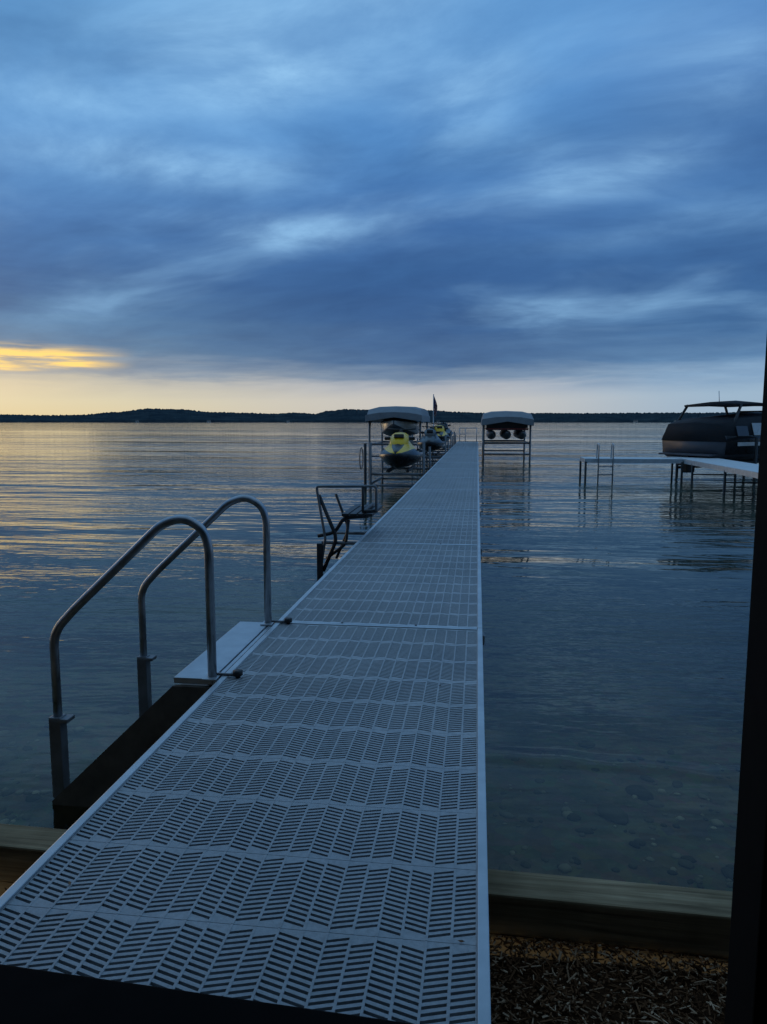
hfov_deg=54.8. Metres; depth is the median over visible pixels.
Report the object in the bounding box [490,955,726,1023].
shore ground
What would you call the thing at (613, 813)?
lake bottom stones
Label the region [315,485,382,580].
dock bench
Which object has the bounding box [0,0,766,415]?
sky
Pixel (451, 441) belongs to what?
watercraft lift
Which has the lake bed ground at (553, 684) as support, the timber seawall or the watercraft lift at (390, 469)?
the timber seawall
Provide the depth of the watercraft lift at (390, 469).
20.81 m
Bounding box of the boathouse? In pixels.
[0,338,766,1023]
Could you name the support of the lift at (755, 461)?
in the lake water
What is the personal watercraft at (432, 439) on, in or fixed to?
on the watercraft lift at (439, 453)
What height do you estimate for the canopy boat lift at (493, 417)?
4.690 m
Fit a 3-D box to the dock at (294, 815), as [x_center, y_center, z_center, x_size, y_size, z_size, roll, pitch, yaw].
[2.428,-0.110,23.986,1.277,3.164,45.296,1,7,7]
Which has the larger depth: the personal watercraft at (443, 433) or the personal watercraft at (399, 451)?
the personal watercraft at (443, 433)
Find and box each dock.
[0,441,490,1023]
[579,443,758,493]
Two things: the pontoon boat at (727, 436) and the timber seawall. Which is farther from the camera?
the pontoon boat at (727, 436)
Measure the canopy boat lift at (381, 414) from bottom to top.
4.890 m
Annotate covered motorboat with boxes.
[381,418,418,435]
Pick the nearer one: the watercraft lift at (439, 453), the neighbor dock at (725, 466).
the neighbor dock at (725, 466)
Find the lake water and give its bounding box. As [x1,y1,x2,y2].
[0,422,758,620]
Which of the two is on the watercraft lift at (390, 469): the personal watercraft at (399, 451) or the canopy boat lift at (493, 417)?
the personal watercraft at (399, 451)
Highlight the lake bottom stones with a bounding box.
[0,668,743,888]
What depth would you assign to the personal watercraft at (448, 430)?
41.43 m
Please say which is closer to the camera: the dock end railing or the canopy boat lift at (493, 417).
the canopy boat lift at (493, 417)
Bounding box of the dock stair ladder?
[49,495,291,829]
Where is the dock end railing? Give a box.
[459,428,476,441]
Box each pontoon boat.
[485,422,528,438]
[658,395,761,472]
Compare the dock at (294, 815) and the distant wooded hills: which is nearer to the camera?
the dock at (294, 815)
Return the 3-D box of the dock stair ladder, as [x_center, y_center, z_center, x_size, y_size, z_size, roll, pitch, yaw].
[-1.109,0.799,4.077,0.989,1.707,1.100,1,7,7]
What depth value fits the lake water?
15.45 m
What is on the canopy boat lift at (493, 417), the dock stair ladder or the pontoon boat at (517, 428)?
the pontoon boat at (517, 428)
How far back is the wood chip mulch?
2.21 m
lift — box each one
[359,442,430,489]
[365,406,429,459]
[411,435,448,466]
[422,433,452,459]
[432,431,455,452]
[481,411,533,458]
[675,438,758,479]
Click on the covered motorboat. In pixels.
(396, 423)
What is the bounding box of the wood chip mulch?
[5,887,727,1023]
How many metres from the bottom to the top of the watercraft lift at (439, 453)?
2.600 m
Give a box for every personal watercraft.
[379,428,422,468]
[417,426,444,451]
[431,423,449,441]
[439,421,452,435]
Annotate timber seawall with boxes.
[0,823,732,974]
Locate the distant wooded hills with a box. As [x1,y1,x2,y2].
[0,408,736,421]
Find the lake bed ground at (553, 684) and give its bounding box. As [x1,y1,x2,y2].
[0,598,748,890]
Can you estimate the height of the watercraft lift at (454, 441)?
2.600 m

